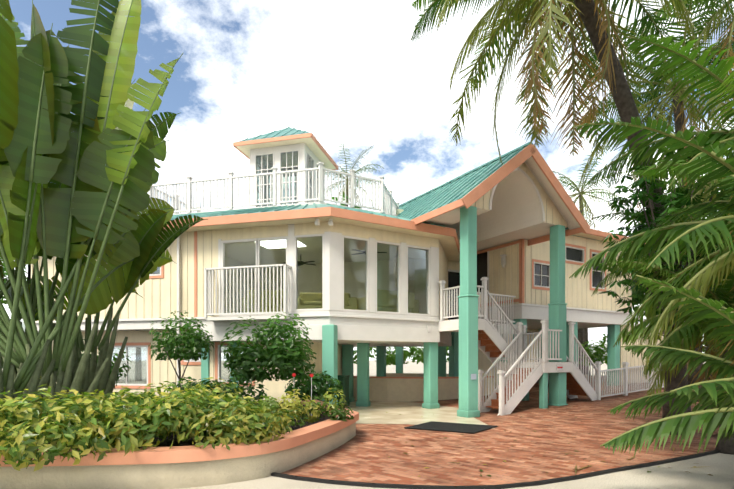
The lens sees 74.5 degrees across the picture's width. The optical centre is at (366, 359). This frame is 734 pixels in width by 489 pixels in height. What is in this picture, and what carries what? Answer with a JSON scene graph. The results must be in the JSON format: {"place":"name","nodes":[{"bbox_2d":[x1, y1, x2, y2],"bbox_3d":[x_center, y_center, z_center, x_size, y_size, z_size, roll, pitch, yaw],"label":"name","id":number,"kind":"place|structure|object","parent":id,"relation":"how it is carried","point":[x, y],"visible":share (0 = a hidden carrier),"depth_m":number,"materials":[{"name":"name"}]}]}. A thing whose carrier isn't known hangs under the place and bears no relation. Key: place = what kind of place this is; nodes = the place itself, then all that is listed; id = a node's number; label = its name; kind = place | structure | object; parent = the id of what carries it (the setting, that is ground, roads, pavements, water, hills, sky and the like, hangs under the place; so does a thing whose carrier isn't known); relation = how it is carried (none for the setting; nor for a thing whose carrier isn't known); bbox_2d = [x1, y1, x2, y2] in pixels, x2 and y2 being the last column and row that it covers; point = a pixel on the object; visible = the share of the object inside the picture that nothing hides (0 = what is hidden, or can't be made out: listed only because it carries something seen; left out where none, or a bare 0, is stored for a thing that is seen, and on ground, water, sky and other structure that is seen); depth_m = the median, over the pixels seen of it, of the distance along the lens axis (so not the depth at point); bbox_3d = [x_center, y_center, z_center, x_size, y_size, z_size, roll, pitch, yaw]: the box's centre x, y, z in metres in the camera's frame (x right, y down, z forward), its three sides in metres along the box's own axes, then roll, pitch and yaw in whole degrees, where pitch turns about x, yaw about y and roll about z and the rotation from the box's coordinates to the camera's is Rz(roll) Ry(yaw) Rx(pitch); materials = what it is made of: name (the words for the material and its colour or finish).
{"place":"outdoors","nodes":[
{"label":"outdoors","id":0,"kind":"place"},
{"bbox_2d":[0,0,733,360],"label":"sky","id":1,"kind":"structure","parent":0,"point":[351,73],"materials":[{"name":"white"}]},
{"bbox_2d":[2,361,733,488],"bbox_3d":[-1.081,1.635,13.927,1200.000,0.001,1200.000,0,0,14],"label":"gravel ground","id":2,"kind":"structure","parent":0,"point":[676,475],"depth_m":6.57,"materials":[{"name":"beige gravel"}]},
{"bbox_2d":[0,422,355,488],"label":"planter wall","id":3,"kind":"structure","parent":2,"relation":"on","point":[184,474],"depth_m":6.09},
{"bbox_2d":[0,398,358,466],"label":"planter cap","id":4,"kind":"object","parent":3,"relation":"on","point":[208,452],"visible":0.58,"depth_m":6.20,"materials":[{"name":"orange concrete"}]},
{"bbox_2d":[70,399,330,448],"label":"mulch","id":5,"kind":"object","parent":3,"relation":"in","point":[174,440],"visible":0.02,"depth_m":7.97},
{"bbox_2d":[0,0,202,443],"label":"strelitzia","id":6,"kind":"object","parent":5,"relation":"on","point":[58,133],"depth_m":7.51,"materials":[{"name":"green plant"}]},
{"bbox_2d":[0,0,206,392],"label":"plant stems","id":7,"kind":"object","parent":5,"relation":"on","point":[68,320],"visible":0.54,"depth_m":7.40,"materials":[{"name":"green plant"}]},
{"bbox_2d":[164,347,189,402],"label":"bush twigs","id":8,"kind":"object","parent":5,"relation":"on","point":[179,368],"visible":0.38,"depth_m":13.39,"materials":[{"name":"brown plant"}]},
{"bbox_2d":[0,376,354,471],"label":"shrubs","id":9,"kind":"object","parent":5,"relation":"on","point":[28,430],"visible":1,"depth_m":6.34,"materials":[{"name":"green plant"}]},
{"bbox_2d":[81,311,342,401],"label":"bushes","id":10,"kind":"object","parent":5,"relation":"on","point":[285,357],"visible":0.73,"depth_m":12.12,"materials":[{"name":"green plant"}]},
{"bbox_2d":[28,208,662,401],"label":"cream walls","id":11,"kind":"structure","parent":2,"relation":"on","point":[540,251],"depth_m":15.76,"materials":[{"name":"beige wood"}]},
{"bbox_2d":[23,143,633,386],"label":"white trim","id":12,"kind":"structure","parent":11,"relation":"attached to","point":[371,325],"depth_m":15.14,"materials":[{"name":"white wood"}]},
{"bbox_2d":[112,152,427,383],"bbox_3d":[-3.318,-3.217,16.860,10.842,8.145,4.452,0,0,14],"label":"glass","id":13,"kind":"object","parent":12,"relation":"on","point":[137,371],"visible":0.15,"depth_m":15.43,"materials":[{"name":"clear glass"}]},
{"bbox_2d":[236,137,335,168],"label":"roof soffit","id":14,"kind":"structure","parent":12,"relation":"on","point":[312,145],"depth_m":17.35,"materials":[{"name":"beige paint"}]},
{"bbox_2d":[225,237,426,313],"bbox_3d":[-3.911,-2.615,19.307,13.528,2.700,8.700,0,0,14],"label":"interior","id":15,"kind":"object","parent":12,"relation":"on","point":[250,254],"depth_m":18.76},
{"bbox_2d":[260,240,303,248],"bbox_3d":[-2.882,-3.856,16.149,1.400,0.013,1.000,0,0,14],"label":"skylight","id":16,"kind":"object","parent":15,"relation":"attached to","point":[267,244],"depth_m":16.17,"materials":[{"name":"white"}]},
{"bbox_2d":[284,249,532,332],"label":"ceiling fans","id":17,"kind":"object","parent":12,"relation":"attached to","point":[301,263],"depth_m":17.43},
{"bbox_2d":[448,248,601,319],"bbox_3d":[6.029,-2.850,18.740,7.286,3.060,2.130,0,0,0],"label":"dark glass","id":18,"kind":"object","parent":12,"relation":"on","point":[454,277],"visible":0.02,"depth_m":19.19,"materials":[{"name":"grey glass"}]},
{"bbox_2d":[242,289,418,313],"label":"sofas","id":19,"kind":"object","parent":11,"relation":"in","point":[350,303],"depth_m":15.63,"materials":[{"name":"green fabric"}]},
{"bbox_2d":[31,165,661,391],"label":"battens","id":20,"kind":"object","parent":11,"relation":"attached to","point":[492,292],"visible":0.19,"depth_m":17.40,"materials":[{"name":"beige wood"}]},
{"bbox_2d":[114,133,632,388],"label":"fascia trim","id":21,"kind":"structure","parent":11,"relation":"on","point":[475,194],"depth_m":14.68,"materials":[{"name":"orange paint"}]},
{"bbox_2d":[162,216,459,261],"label":"soffit","id":22,"kind":"structure","parent":21,"relation":"attached to","point":[449,247],"depth_m":14.56,"materials":[{"name":"beige paint"}]},
{"bbox_2d":[573,232,619,243],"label":"wing soffit","id":23,"kind":"structure","parent":21,"relation":"attached to","point":[590,236],"depth_m":19.14,"materials":[{"name":"beige paint"}]},
{"bbox_2d":[171,127,612,243],"bbox_3d":[0.537,-6.442,21.220,22.649,4.489,16.111,0,0,14],"label":"metal roof","id":24,"kind":"object","parent":11,"relation":"on","point":[456,188],"visible":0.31,"depth_m":15.10,"materials":[{"name":"teal metal"}]},
{"bbox_2d":[500,254,506,267],"bbox_3d":[5.074,-3.657,17.960,0.180,0.465,0.180,0,0,-31],"label":"wall lamp","id":25,"kind":"object","parent":11,"relation":"attached to","point":[503,261],"visible":0.98,"depth_m":17.91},
{"bbox_2d":[198,328,582,373],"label":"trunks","id":26,"kind":"object","parent":2,"relation":"on","point":[580,335],"depth_m":28.15,"materials":[{"name":"plant"}]},
{"bbox_2d":[0,151,733,365],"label":"trees","id":27,"kind":"object","parent":26,"relation":"on","point":[597,355],"visible":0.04,"depth_m":29.40,"materials":[{"name":"green plant"}]},
{"bbox_2d":[282,376,718,485],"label":"pavers","id":28,"kind":"object","parent":2,"relation":"on","point":[365,452],"visible":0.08,"depth_m":8.83,"materials":[{"name":"red brick"}]},
{"bbox_2d":[201,206,619,417],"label":"teal columns","id":29,"kind":"structure","parent":28,"relation":"on","point":[463,357],"depth_m":15.48,"materials":[{"name":"teal paint"}]},
{"bbox_2d":[424,170,566,251],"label":"porch ceiling","id":30,"kind":"structure","parent":29,"relation":"on","point":[514,214],"depth_m":15.99,"materials":[{"name":"beige paint"}]},
{"bbox_2d":[471,162,566,226],"bbox_3d":[4.516,-5.285,14.672,4.600,1.940,0.180,0,0,-31],"label":"gable face","id":31,"kind":"object","parent":29,"relation":"on","point":[544,196],"visible":0.31,"depth_m":15.18},
{"bbox_2d":[525,156,579,229],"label":"soffit","id":32,"kind":"structure","parent":31,"relation":"attached to","point":[550,191],"depth_m":15.16,"materials":[{"name":"beige paint"}]},
{"bbox_2d":[339,400,494,428],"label":"slab","id":33,"kind":"structure","parent":28,"relation":"on","point":[374,412],"depth_m":14.21,"materials":[{"name":"beige concrete"}]},
{"bbox_2d":[338,375,349,405],"bbox_3d":[-0.964,1.092,16.577,0.600,1.084,0.709,0,0,14],"label":"wheelie bin","id":34,"kind":"object","parent":33,"relation":"on","point":[344,380],"visible":0.35,"depth_m":16.39,"materials":[{"name":"green plastic"}]},
{"bbox_2d":[148,162,687,415],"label":"railings","id":35,"kind":"object","parent":28,"relation":"on","point":[517,345],"visible":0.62,"depth_m":15.24,"materials":[{"name":"white wood"}]},
{"bbox_2d":[404,421,496,432],"bbox_3d":[2.011,1.610,11.488,1.830,0.018,1.392,0,0,30],"label":"mat","id":36,"kind":"object","parent":28,"relation":"on","point":[454,427],"visible":1,"depth_m":11.34,"materials":[{"name":"black rubber"}]},
{"bbox_2d":[353,373,584,401],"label":"low wall","id":37,"kind":"structure","parent":28,"relation":"on","point":[396,389],"depth_m":18.64,"materials":[{"name":"beige paint"}]},
{"bbox_2d":[271,450,719,488],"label":"paver edge","id":38,"kind":"object","parent":28,"relation":"on","point":[499,486],"visible":0.94,"depth_m":6.36,"materials":[{"name":"black concrete"}]},
{"bbox_2d":[478,320,596,414],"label":"stair stringers","id":39,"kind":"object","parent":28,"relation":"on","point":[534,377],"visible":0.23,"depth_m":15.32,"materials":[{"name":"white wood"}]},
{"bbox_2d":[478,330,586,408],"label":"stair treads","id":40,"kind":"object","parent":39,"relation":"on","point":[573,387],"visible":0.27,"depth_m":15.90,"materials":[{"name":"brown wood"}]},
{"bbox_2d":[386,409,713,476],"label":"litter","id":41,"kind":"object","parent":28,"relation":"on","point":[576,469],"visible":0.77,"depth_m":7.64,"materials":[{"name":"brown plant"}]},
{"bbox_2d":[325,0,733,455],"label":"palm","id":42,"kind":"object","parent":2,"relation":"on","point":[697,313],"depth_m":8.79,"materials":[{"name":"green plant"}]},
{"bbox_2d":[325,0,733,446],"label":"palm rachis","id":43,"kind":"object","parent":42,"relation":"attached to","point":[720,159],"visible":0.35,"depth_m":8.88,"materials":[{"name":"green plant"}]},
{"bbox_2d":[595,143,733,417],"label":"schefflera","id":44,"kind":"object","parent":2,"relation":"on","point":[679,201],"depth_m":9.47,"materials":[{"name":"green plant"}]}
]}

